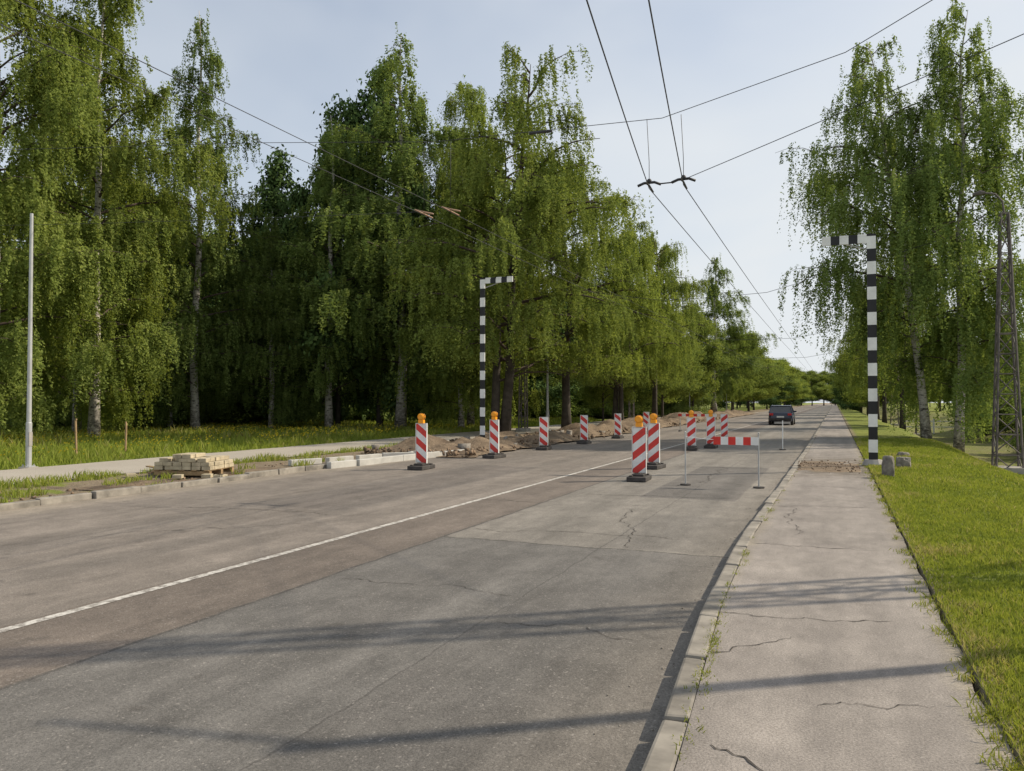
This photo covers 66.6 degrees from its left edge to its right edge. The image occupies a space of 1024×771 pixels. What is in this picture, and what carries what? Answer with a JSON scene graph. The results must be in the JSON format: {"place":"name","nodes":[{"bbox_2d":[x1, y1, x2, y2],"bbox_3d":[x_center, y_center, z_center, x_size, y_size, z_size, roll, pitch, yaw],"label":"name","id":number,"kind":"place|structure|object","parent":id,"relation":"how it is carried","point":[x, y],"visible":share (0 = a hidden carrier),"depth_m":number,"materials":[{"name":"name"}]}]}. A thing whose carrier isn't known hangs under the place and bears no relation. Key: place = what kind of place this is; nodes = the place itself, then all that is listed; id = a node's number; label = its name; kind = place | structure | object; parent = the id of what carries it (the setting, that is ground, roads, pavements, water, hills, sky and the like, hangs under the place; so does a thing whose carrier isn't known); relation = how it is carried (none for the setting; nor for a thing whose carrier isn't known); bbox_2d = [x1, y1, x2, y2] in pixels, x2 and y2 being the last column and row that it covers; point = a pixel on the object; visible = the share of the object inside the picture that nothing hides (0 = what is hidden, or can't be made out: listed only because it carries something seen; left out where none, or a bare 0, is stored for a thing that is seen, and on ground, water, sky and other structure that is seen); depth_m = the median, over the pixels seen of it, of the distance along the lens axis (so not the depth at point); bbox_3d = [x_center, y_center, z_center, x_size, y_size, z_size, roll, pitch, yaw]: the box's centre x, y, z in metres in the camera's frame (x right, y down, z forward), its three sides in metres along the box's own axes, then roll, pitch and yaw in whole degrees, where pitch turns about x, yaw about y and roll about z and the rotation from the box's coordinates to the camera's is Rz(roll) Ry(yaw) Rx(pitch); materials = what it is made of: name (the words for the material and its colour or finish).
{"place":"outdoors","nodes":[
{"label":"outdoors","id":0,"kind":"place"},
{"bbox_2d":[0,416,660,483],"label":"gravel path","id":1,"kind":"structure","parent":0,"point":[131,466],"depth_m":23.11,"materials":[{"name":"beige gravel"}]},
{"bbox_2d":[546,352,550,430],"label":"lamp pole","id":2,"kind":"object","parent":1,"relation":"on","point":[547,397],"visible":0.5,"depth_m":44.57,"materials":[{"name":"metal"}]},
{"bbox_2d":[0,404,833,770],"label":"road","id":3,"kind":"structure","parent":0,"point":[318,658],"depth_m":6.43,"materials":[{"name":"grey asphalt"}]},
{"bbox_2d":[0,464,326,510],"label":"kerb","id":4,"kind":"structure","parent":3,"relation":"on","point":[96,494],"depth_m":14.85,"materials":[{"name":"grey concrete"}]},
{"bbox_2d":[288,449,463,468],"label":"new kerb stones","id":5,"kind":"object","parent":3,"relation":"on","point":[360,460],"visible":0.69,"depth_m":21.86,"materials":[{"name":"white concrete"}]},
{"bbox_2d":[0,408,811,632],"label":"road marking","id":6,"kind":"object","parent":3,"relation":"on","point":[138,593],"depth_m":8.14,"materials":[{"name":"paint"}]},
{"bbox_2d":[407,413,434,469],"bbox_3d":[-2.319,1.422,19.985,0.420,1.432,0.780,0,-1,20],"label":"traffic beacon","id":7,"kind":"object","parent":3,"relation":"on","point":[421,463],"visible":1,"depth_m":19.95,"materials":[{"name":"plastic"}]},
{"bbox_2d":[482,411,505,458],"bbox_3d":[-0.543,1.507,24.011,0.420,1.432,0.780,-1,-1,28],"label":"traffic beacon","id":8,"kind":"object","parent":3,"relation":"on","point":[494,436],"visible":1,"depth_m":23.97,"materials":[{"name":"plastic"}]},
{"bbox_2d":[78,466,932,770],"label":"pavement cracks","id":9,"kind":"object","parent":3,"relation":"on","point":[626,638],"visible":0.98,"depth_m":5.99,"materials":[{"name":"black asphalt"}]},
{"bbox_2d":[536,417,551,449],"bbox_3d":[1.141,1.723,28.072,0.420,1.173,0.780,0,-1,16],"label":"traffic beacon","id":10,"kind":"object","parent":3,"relation":"on","point":[543,432],"visible":1,"depth_m":28.05,"materials":[{"name":"plastic"}]},
{"bbox_2d":[576,415,591,443],"bbox_3d":[2.964,1.807,32.079,0.420,1.173,0.780,-1,-1,22],"label":"traffic beacon","id":11,"kind":"object","parent":3,"relation":"on","point":[584,429],"visible":1,"depth_m":32.05,"materials":[{"name":"plastic"}]},
{"bbox_2d":[611,413,623,438],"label":"traffic beacon","id":12,"kind":"object","parent":3,"relation":"on","point":[617,426],"visible":1,"depth_m":36.84,"materials":[{"name":"plastic"}]},
{"bbox_2d":[626,415,651,481],"bbox_3d":[2.790,1.362,17.112,0.420,1.432,0.780,0,-1,20],"label":"traffic beacon","id":13,"kind":"object","parent":3,"relation":"on","point":[639,453],"visible":1,"depth_m":17.08,"materials":[{"name":"plastic"}]},
{"bbox_2d":[643,412,648,433],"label":"traffic beacon","id":14,"kind":"object","parent":3,"relation":"on","point":[646,419],"visible":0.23,"depth_m":42.39,"materials":[{"name":"plastic"}]},
{"bbox_2d":[647,413,665,469],"bbox_3d":[3.673,1.427,20.209,0.420,1.432,0.780,-1,-1,28],"label":"traffic beacon","id":15,"kind":"object","parent":3,"relation":"on","point":[654,463],"visible":0.88,"depth_m":20.18,"materials":[{"name":"plastic"}]},
{"bbox_2d":[686,410,697,450],"bbox_3d":[6.403,1.588,27.844,0.420,1.432,0.780,0,-1,17],"label":"traffic beacon","id":16,"kind":"object","parent":3,"relation":"on","point":[691,430],"visible":0.99,"depth_m":27.81,"materials":[{"name":"plastic"}]},
{"bbox_2d":[678,414,716,431],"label":"road barrier","id":17,"kind":"object","parent":3,"relation":"on","point":[706,415],"visible":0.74,"depth_m":45.31,"materials":[{"name":"white paint"}]},
{"bbox_2d":[704,410,717,448],"bbox_3d":[7.431,1.616,29.149,0.420,1.432,0.780,-1,-1,22],"label":"traffic beacon","id":18,"kind":"object","parent":3,"relation":"on","point":[710,426],"visible":0.81,"depth_m":29.12,"materials":[{"name":"plastic"}]},
{"bbox_2d":[680,431,764,488],"bbox_3d":[4.256,1.496,15.852,1.670,1.110,0.220,-1,-1,22],"label":"road barrier","id":19,"kind":"object","parent":3,"relation":"on","point":[735,440],"visible":1,"depth_m":15.72,"materials":[{"name":"white paint"}]},
{"bbox_2d":[721,414,727,436],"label":"traffic beacon","id":20,"kind":"object","parent":3,"relation":"on","point":[724,425],"visible":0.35,"depth_m":34.97,"materials":[{"name":"plastic"}]},
{"bbox_2d":[641,406,832,770],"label":"kerb","id":21,"kind":"structure","parent":3,"relation":"on","point":[662,756],"depth_m":4.82,"materials":[{"name":"grey concrete"}]},
{"bbox_2d":[768,405,796,424],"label":"car","id":22,"kind":"object","parent":3,"relation":"on","point":[781,413],"visible":1,"depth_m":57.85,"materials":[{"name":"paint"}]},
{"bbox_2d":[779,421,785,449],"bbox_3d":[9.711,1.782,27.985,0.240,1.050,0.240,-1,-1,22],"label":"marker post","id":23,"kind":"object","parent":3,"relation":"on","point":[782,437],"visible":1,"depth_m":27.97,"materials":[{"name":"white paint"}]},
{"bbox_2d":[0,403,1023,768],"bbox_3d":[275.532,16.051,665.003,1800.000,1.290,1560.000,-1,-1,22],"label":"ground","id":24,"kind":"structure","parent":0,"point":[856,421],"depth_m":24.82,"materials":[{"name":"green plant"}]},
{"bbox_2d":[18,213,37,468],"bbox_3d":[-12.156,-1.130,19.676,0.448,6.450,0.426,-1,-1,22],"label":"lamp pole","id":25,"kind":"object","parent":24,"relation":"on","point":[28,448],"visible":0.96,"depth_m":19.63,"materials":[{"name":"metal"}]},
{"bbox_2d":[0,0,145,435],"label":"birch tree","id":26,"kind":"object","parent":24,"relation":"on","point":[21,189],"visible":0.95,"depth_m":30.00,"materials":[{"name":"green plant"}]},
{"bbox_2d":[74,418,77,454],"bbox_3d":[-13.358,1.685,23.904,0.116,1.348,0.045,-1,-1,22],"label":"wooden stake","id":27,"kind":"object","parent":24,"relation":"on","point":[75,424],"visible":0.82,"depth_m":23.89,"materials":[{"name":"brown wood"}]},
{"bbox_2d":[0,45,187,431],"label":"birch tree","id":28,"kind":"object","parent":24,"relation":"on","point":[103,208],"visible":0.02,"depth_m":39.92,"materials":[{"name":"green plant"}]},
{"bbox_2d":[0,0,245,436],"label":"birch tree","id":29,"kind":"object","parent":24,"relation":"on","point":[116,177],"visible":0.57,"depth_m":35.36,"materials":[{"name":"green plant"}]},
{"bbox_2d":[124,421,126,451],"bbox_3d":[-12.252,1.765,24.742,0.071,1.251,0.046,-1,-1,22],"label":"wooden stake","id":30,"kind":"object","parent":24,"relation":"on","point":[125,448],"visible":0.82,"depth_m":24.73,"materials":[{"name":"brown wood"}]},
{"bbox_2d":[78,467,279,490],"bbox_3d":[-7.034,2.067,17.594,1.643,0.110,5.600,-1,-1,22],"label":"dirt pile","id":31,"kind":"object","parent":24,"relation":"on","point":[132,483],"visible":0.47,"depth_m":16.36,"materials":[{"name":"brown soil"}]},
{"bbox_2d":[126,453,233,478],"bbox_3d":[-7.564,1.801,17.851,2.792,0.492,1.692,0,-1,8],"label":"paver pallet","id":32,"kind":"object","parent":24,"relation":"on","point":[202,465],"visible":1,"depth_m":17.54,"materials":[{"name":"beige concrete"}]},
{"bbox_2d":[8,455,355,501],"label":"gravel","id":33,"kind":"structure","parent":24,"relation":"on","point":[35,496],"depth_m":14.95,"materials":[{"name":"grey gravel"}]},
{"bbox_2d":[125,184,240,428],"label":"tree","id":34,"kind":"object","parent":24,"relation":"on","point":[207,310],"visible":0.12,"depth_m":47.84,"materials":[{"name":"green plant"}]},
{"bbox_2d":[83,8,290,429],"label":"birch tree","id":35,"kind":"object","parent":24,"relation":"on","point":[199,358],"visible":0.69,"depth_m":43.48,"materials":[{"name":"green plant"}]},
{"bbox_2d":[0,442,397,502],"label":"verge grass","id":36,"kind":"structure","parent":24,"relation":"on","point":[28,483],"depth_m":16.68,"materials":[{"name":"green plant"}]},
{"bbox_2d":[0,420,472,455],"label":"meadow flowers","id":37,"kind":"object","parent":24,"relation":"on","point":[220,432],"visible":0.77,"depth_m":35.65,"materials":[{"name":"plant"}]},
{"bbox_2d":[198,144,344,424],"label":"dark tree","id":38,"kind":"object","parent":24,"relation":"on","point":[275,174],"visible":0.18,"depth_m":52.54,"materials":[{"name":"green plant"}]},
{"bbox_2d":[201,208,342,427],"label":"spruce tree","id":39,"kind":"object","parent":24,"relation":"on","point":[239,383],"visible":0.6,"depth_m":46.02,"materials":[{"name":"green plant"}]},
{"bbox_2d":[0,416,601,469],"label":"meadow grass","id":40,"kind":"structure","parent":24,"relation":"on","point":[98,451],"depth_m":32.39,"materials":[{"name":"green plant"}]},
{"bbox_2d":[227,111,414,427],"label":"birch tree","id":41,"kind":"object","parent":24,"relation":"on","point":[302,245],"visible":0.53,"depth_m":45.98,"materials":[{"name":"green plant"}]},
{"bbox_2d":[0,186,660,421],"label":"background forest","id":42,"kind":"object","parent":24,"relation":"on","point":[555,392],"visible":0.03,"depth_m":70.18,"materials":[{"name":"green plant"}]},
{"bbox_2d":[256,89,417,425],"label":"dark tree","id":43,"kind":"object","parent":24,"relation":"on","point":[350,114],"visible":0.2,"depth_m":48.55,"materials":[{"name":"green plant"}]},
{"bbox_2d":[289,56,440,425],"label":"dark tree","id":44,"kind":"object","parent":24,"relation":"on","point":[362,405],"visible":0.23,"depth_m":48.40,"materials":[{"name":"green plant"}]},
{"bbox_2d":[277,22,533,427],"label":"birch tree","id":45,"kind":"object","parent":24,"relation":"on","point":[405,163],"visible":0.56,"depth_m":44.82,"materials":[{"name":"green plant"}]},
{"bbox_2d":[366,74,557,426],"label":"birch tree","id":46,"kind":"object","parent":24,"relation":"on","point":[475,116],"visible":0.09,"depth_m":48.81,"materials":[{"name":"green plant"}]},
{"bbox_2d":[377,137,552,429],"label":"birch tree","id":47,"kind":"object","parent":24,"relation":"on","point":[464,397],"visible":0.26,"depth_m":44.84,"materials":[{"name":"green plant"}]},
{"bbox_2d":[371,429,604,449],"bbox_3d":[4.087,2.454,42.542,3.555,0.531,37.442,-1,-1,22],"label":"rubble","id":48,"kind":"object","parent":24,"relation":"on","point":[464,445],"visible":0.23,"depth_m":25.97,"materials":[{"name":"concrete"}]},
{"bbox_2d":[480,276,512,437],"bbox_3d":[-0.681,-0.932,30.876,1.570,6.708,0.540,-1,-1,22],"label":"height gauge post","id":49,"kind":"object","parent":24,"relation":"on","point":[495,280],"visible":0.88,"depth_m":31.00,"materials":[{"name":"metal"}]},
{"bbox_2d":[369,41,653,432],"bbox_3d":[-0.087,-6.021,37.270,13.599,17.653,14.286,0,-1,11],"label":"weeping birch tree","id":50,"kind":"object","parent":24,"relation":"on","point":[539,202],"visible":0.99,"depth_m":35.45,"materials":[{"name":"green plant"}]},
{"bbox_2d":[0,347,1023,451],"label":"undergrowth","id":51,"kind":"object","parent":24,"relation":"on","point":[641,406],"visible":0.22,"depth_m":54.96,"materials":[{"name":"green plant"}]},
{"bbox_2d":[516,282,530,430],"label":"lattice lamp mast","id":52,"kind":"object","parent":24,"relation":"on","point":[525,416],"visible":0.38,"depth_m":44.00,"materials":[{"name":"metal"}]},
{"bbox_2d":[357,409,755,457],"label":"excavated dirt","id":53,"kind":"structure","parent":24,"relation":"on","point":[437,443],"depth_m":32.84,"materials":[{"name":"brown soil"}]},
{"bbox_2d":[449,157,683,427],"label":"weeping birch tree","id":54,"kind":"object","parent":24,"relation":"on","point":[651,305],"visible":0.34,"depth_m":44.06,"materials":[{"name":"green plant"}]},
{"bbox_2d":[571,338,646,420],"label":"linden tree","id":55,"kind":"object","parent":24,"relation":"on","point":[598,396],"visible":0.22,"depth_m":62.98,"materials":[{"name":"green plant"}]},
{"bbox_2d":[537,218,696,419],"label":"weeping birch tree","id":56,"kind":"object","parent":24,"relation":"on","point":[642,263],"visible":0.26,"depth_m":56.75,"materials":[{"name":"green plant"}]},
{"bbox_2d":[628,339,634,417],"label":"lattice lamp mast","id":57,"kind":"object","parent":24,"relation":"on","point":[629,410],"visible":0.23,"depth_m":67.15,"materials":[{"name":"metal"}]},
{"bbox_2d":[600,229,725,415],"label":"weeping birch tree","id":58,"kind":"object","parent":24,"relation":"on","point":[671,284],"visible":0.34,"depth_m":64.55,"materials":[{"name":"green plant"}]},
{"bbox_2d":[624,313,707,416],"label":"linden tree","id":59,"kind":"object","parent":24,"relation":"on","point":[676,389],"visible":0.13,"depth_m":76.80,"materials":[{"name":"green plant"}]},
{"bbox_2d":[675,303,747,409],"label":"linden tree","id":60,"kind":"object","parent":24,"relation":"on","point":[710,356],"visible":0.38,"depth_m":87.35,"materials":[{"name":"green plant"}]},
{"bbox_2d":[679,257,785,411],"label":"birch tree","id":61,"kind":"object","parent":24,"relation":"on","point":[727,386],"visible":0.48,"depth_m":100.98,"materials":[{"name":"green plant"}]},
{"bbox_2d":[698,328,774,409],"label":"linden tree","id":62,"kind":"object","parent":24,"relation":"on","point":[743,390],"visible":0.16,"depth_m":112.92,"materials":[{"name":"green plant"}]},
{"bbox_2d":[636,329,943,413],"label":"distant trees","id":63,"kind":"object","parent":24,"relation":"on","point":[804,388],"visible":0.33,"depth_m":175.71,"materials":[{"name":"green plant"}]},
{"bbox_2d":[822,233,881,464],"bbox_3d":[8.638,-0.857,19.759,1.425,5.908,0.540,-1,-1,22],"label":"height gauge post","id":64,"kind":"object","parent":24,"relation":"on","point":[869,240],"visible":0.98,"depth_m":19.54,"materials":[{"name":"metal"}]},
{"bbox_2d":[821,326,898,414],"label":"linden tree","id":65,"kind":"object","parent":24,"relation":"on","point":[857,399],"visible":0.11,"depth_m":100.75,"materials":[{"name":"green plant"}]},
{"bbox_2d":[824,330,926,419],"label":"weeping birch tree","id":66,"kind":"object","parent":24,"relation":"on","point":[847,384],"visible":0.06,"depth_m":84.24,"materials":[{"name":"green plant"}]},
{"bbox_2d":[824,278,943,422],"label":"weeping birch tree","id":67,"kind":"object","parent":24,"relation":"on","point":[884,415],"visible":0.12,"depth_m":66.82,"materials":[{"name":"green plant"}]},
{"bbox_2d":[882,456,894,475],"bbox_3d":[7.946,1.748,16.483,0.240,0.528,0.240,-1,-1,22],"label":"concrete block","id":68,"kind":"object","parent":24,"relation":"on","point":[888,466],"depth_m":16.38,"materials":[{"name":"concrete"}]},
{"bbox_2d":[890,393,898,425],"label":"lattice lamp mast","id":69,"kind":"object","parent":24,"relation":"on","point":[897,412],"visible":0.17,"depth_m":85.14,"materials":[{"name":"metal"}]},
{"bbox_2d":[776,35,1023,439],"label":"birch tree","id":70,"kind":"object","parent":24,"relation":"on","point":[845,216],"visible":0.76,"depth_m":33.53,"materials":[{"name":"green plant"}]},
{"bbox_2d":[822,248,977,429],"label":"weeping birch tree","id":71,"kind":"object","parent":24,"relation":"on","point":[902,425],"visible":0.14,"depth_m":51.00,"materials":[{"name":"green plant"}]},
{"bbox_2d":[896,457,910,467],"bbox_3d":[9.384,1.875,18.700,0.320,0.320,0.288,-1,-1,22],"label":"boulder","id":72,"kind":"object","parent":24,"relation":"on","point":[903,461],"visible":0.66,"depth_m":18.59,"materials":[{"name":"stone"}]},
{"bbox_2d":[897,452,909,456],"bbox_3d":[10.992,1.984,21.928,0.320,0.224,0.240,-1,-1,22],"label":"boulder","id":73,"kind":"object","parent":24,"relation":"on","point":[902,453],"visible":0.49,"depth_m":21.83,"materials":[{"name":"stone"}]},
{"bbox_2d":[903,307,923,435],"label":"lattice lamp mast","id":74,"kind":"object","parent":24,"relation":"on","point":[916,429],"visible":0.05,"depth_m":58.47,"materials":[{"name":"metal"}]},
{"bbox_2d":[670,328,844,339],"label":"span wire","id":75,"kind":"object","parent":74,"relation":"attached to","point":[761,339],"visible":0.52,"depth_m":63.21,"materials":[{"name":"black metal"}]},
{"bbox_2d":[853,0,1023,451],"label":"birch tree","id":76,"kind":"object","parent":24,"relation":"on","point":[968,384],"visible":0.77,"depth_m":32.74,"materials":[{"name":"green plant"}]},
{"bbox_2d":[906,419,976,433],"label":"fence","id":77,"kind":"object","parent":24,"relation":"on","point":[933,426],"visible":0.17,"depth_m":61.79,"materials":[{"name":"white paint"}]},
{"bbox_2d":[935,305,1023,435],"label":"linden tree","id":78,"kind":"object","parent":24,"relation":"on","point":[983,355],"visible":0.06,"depth_m":51.88,"materials":[{"name":"green plant"}]},
{"bbox_2d":[972,190,1023,474],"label":"lattice lamp mast","id":79,"kind":"object","parent":24,"relation":"on","point":[1019,468],"visible":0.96,"depth_m":28.50,"materials":[{"name":"metal"}]},
{"bbox_2d":[535,220,1002,300],"bbox_3d":[10.018,-5.106,36.961,23.125,1.651,1.554,-1,-2,42],"label":"span wire","id":80,"kind":"object","parent":79,"relation":"attached to","point":[793,284],"visible":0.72,"depth_m":35.98,"materials":[{"name":"grey metal"}]},
{"bbox_2d":[0,0,1023,402],"label":"sky","id":81,"kind":"structure","parent":0,"point":[283,59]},
{"bbox_2d":[594,452,802,749],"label":"gravel","id":82,"kind":"structure","parent":0,"point":[691,625],"depth_m":5.71,"materials":[{"name":"grey gravel"}]},
{"bbox_2d":[675,404,1018,770],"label":"sidewalk","id":83,"kind":"structure","parent":0,"point":[760,704],"depth_m":4.90,"materials":[{"name":"grey concrete"}]},
{"bbox_2d":[791,461,860,471],"bbox_3d":[7.843,2.028,19.389,1.787,0.063,3.300,-1,-1,22],"label":"dirt patch","id":84,"kind":"object","parent":83,"relation":"on","point":[825,469],"visible":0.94,"depth_m":19.00,"materials":[{"name":"brown soil"}]},
{"bbox_2d":[794,459,862,476],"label":"gravel","id":85,"kind":"structure","parent":84,"relation":"on","point":[853,467],"depth_m":19.49,"materials":[{"name":"grey gravel"}]},
{"bbox_2d":[672,456,1023,770],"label":"grass tufts","id":86,"kind":"object","parent":83,"relation":"on","point":[987,714],"visible":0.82,"depth_m":4.54,"materials":[{"name":"green plant"}]},
{"bbox_2d":[854,437,1023,764],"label":"lawn grass","id":87,"kind":"structure","parent":0,"point":[944,457],"depth_m":8.51,"materials":[{"name":"green plant"}]},
{"bbox_3d":[-17.898,-2.708,24.795,1.050,10.034,1.050,-1,-1,22],"label":"lattice lamp mast","id":88,"kind":"object","parent":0,"visible":0},
{"bbox_2d":[0,212,407,225],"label":"span wire","id":89,"kind":"object","parent":88,"relation":"attached to","point":[222,219],"visible":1,"depth_m":19.60,"materials":[{"name":"grey metal"}]},
{"bbox_2d":[7,0,931,149],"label":"span wire","id":90,"kind":"object","parent":88,"relation":"attached to","point":[521,132],"visible":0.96,"depth_m":15.76,"materials":[{"name":"grey metal"}]},
{"bbox_2d":[414,142,460,217],"bbox_3d":[-1.611,-4.476,16.893,1.081,1.537,0.800,-1,-1,22],"label":"wire hanger","id":91,"kind":"object","parent":90,"relation":"hanging from","point":[424,212],"visible":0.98,"depth_m":16.77,"materials":[{"name":"grey metal"}]},
{"bbox_2d":[0,24,794,383],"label":"trolley wire","id":92,"kind":"object","parent":91,"relation":"hanging from","point":[262,142],"visible":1,"depth_m":11.85,"materials":[{"name":"grey metal"}]},
{"bbox_2d":[15,0,793,381],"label":"trolley wire","id":93,"kind":"object","parent":91,"relation":"hanging from","point":[295,136],"visible":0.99,"depth_m":10.93,"materials":[{"name":"grey metal"}]},
{"bbox_2d":[529,129,552,134],"bbox_3d":[0.586,-5.165,15.900,0.502,0.072,0.060,-1,-1,25],"label":"wire insulator","id":94,"kind":"object","parent":90,"relation":"attached to","point":[540,132],"visible":1,"depth_m":15.88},
{"bbox_2d":[637,117,695,192],"bbox_3d":[2.923,-4.440,14.797,1.111,1.337,0.704,-1,-1,22],"label":"wire hanger","id":95,"kind":"object","parent":90,"relation":"hanging from","point":[649,181],"visible":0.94,"depth_m":14.75,"materials":[{"name":"black metal"}]},
{"bbox_2d":[586,0,815,379],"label":"trolley wire","id":96,"kind":"object","parent":95,"relation":"hanging from","point":[634,144],"visible":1,"depth_m":11.55,"materials":[{"name":"grey metal"}]},
{"bbox_2d":[648,0,821,382],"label":"trolley wire","id":97,"kind":"object","parent":95,"relation":"hanging from","point":[676,146],"visible":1,"depth_m":11.56,"materials":[{"name":"grey metal"}]},
{"bbox_2d":[685,34,1023,178],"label":"span wire","id":98,"kind":"object","parent":95,"relation":"attached to","point":[864,102],"visible":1,"depth_m":11.97,"materials":[{"name":"grey metal"}]}
]}

